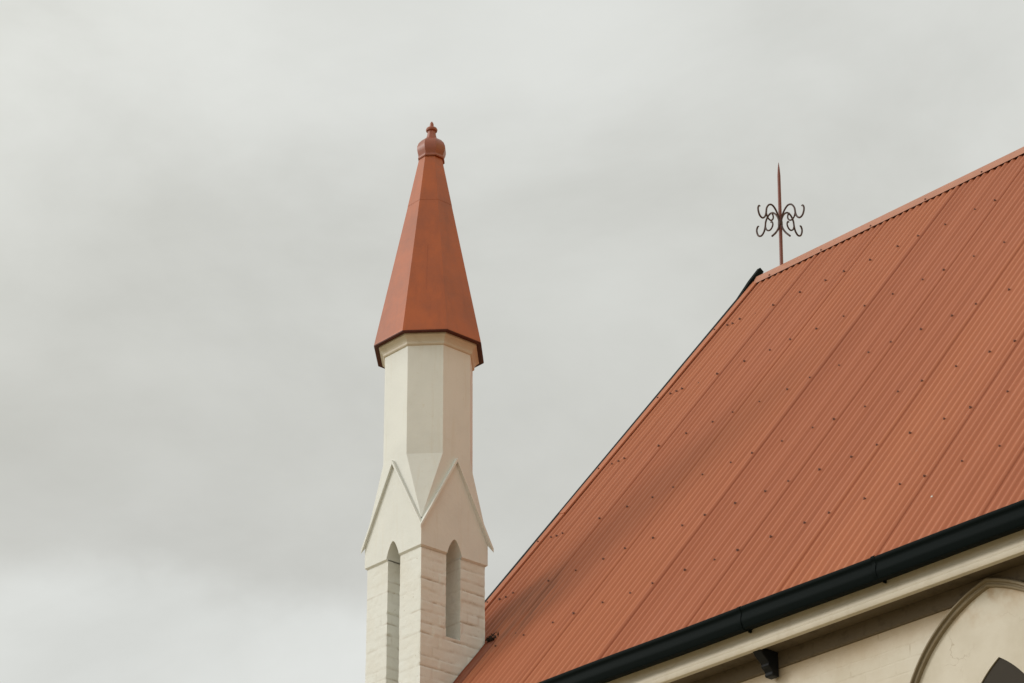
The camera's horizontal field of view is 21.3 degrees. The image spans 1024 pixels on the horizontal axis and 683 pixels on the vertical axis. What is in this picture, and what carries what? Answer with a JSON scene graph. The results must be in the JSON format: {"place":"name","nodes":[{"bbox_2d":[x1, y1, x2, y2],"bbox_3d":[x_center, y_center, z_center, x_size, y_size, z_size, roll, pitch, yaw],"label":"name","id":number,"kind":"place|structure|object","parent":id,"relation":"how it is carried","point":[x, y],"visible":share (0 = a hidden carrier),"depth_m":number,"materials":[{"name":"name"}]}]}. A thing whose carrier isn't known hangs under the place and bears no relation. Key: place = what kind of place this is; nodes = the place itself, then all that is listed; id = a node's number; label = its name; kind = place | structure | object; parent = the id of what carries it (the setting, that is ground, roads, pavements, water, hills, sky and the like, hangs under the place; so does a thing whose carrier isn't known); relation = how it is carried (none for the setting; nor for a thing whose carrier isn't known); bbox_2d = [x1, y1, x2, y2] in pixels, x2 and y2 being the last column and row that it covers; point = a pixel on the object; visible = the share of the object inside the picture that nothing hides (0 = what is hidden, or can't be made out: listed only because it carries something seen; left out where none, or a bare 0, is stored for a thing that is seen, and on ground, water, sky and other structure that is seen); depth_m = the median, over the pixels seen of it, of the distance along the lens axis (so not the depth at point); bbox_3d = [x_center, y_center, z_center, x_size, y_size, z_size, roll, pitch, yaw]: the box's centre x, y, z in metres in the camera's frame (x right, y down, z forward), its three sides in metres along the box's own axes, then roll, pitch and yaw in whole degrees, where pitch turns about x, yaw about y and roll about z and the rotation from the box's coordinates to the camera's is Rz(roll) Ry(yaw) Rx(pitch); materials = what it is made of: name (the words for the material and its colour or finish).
{"place":"outdoors","nodes":[
{"label":"outdoors","id":0,"kind":"place"},
{"bbox_2d":[485,631,498,642],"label":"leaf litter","id":1,"kind":"object","parent":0,"point":[490,638],"visible":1,"depth_m":20.11,"materials":[{"name":"black plant"}]},
{"bbox_2d":[0,0,1023,682],"label":"sky","id":2,"kind":"structure","parent":0,"point":[204,203],"materials":[{"name":"grey"}]},
{"label":"ground","id":3,"kind":"structure","parent":0,"visible":0},
{"bbox_2d":[361,122,493,682],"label":"turret","id":4,"kind":"object","parent":3,"relation":"on","point":[427,543],"visible":0.98,"depth_m":20.50,"materials":[{"name":"paint"}]},
{"bbox_2d":[453,147,1023,682],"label":"church","id":5,"kind":"structure","parent":3,"relation":"on","point":[809,467],"depth_m":19.00,"materials":[{"name":"red paint"}]},
{"bbox_2d":[756,162,804,264],"bbox_3d":[2.459,-1.145,24.951,0.434,1.150,0.434,-2,-27,3],"label":"ridge finial","id":6,"kind":"object","parent":5,"relation":"on","point":[779,214],"visible":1,"depth_m":24.93,"materials":[{"name":"metal"}]},
{"bbox_2d":[910,577,1023,682],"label":"window","id":7,"kind":"structure","parent":5,"relation":"in","point":[980,639],"depth_m":15.98,"materials":[{"name":"paint"}]}
]}

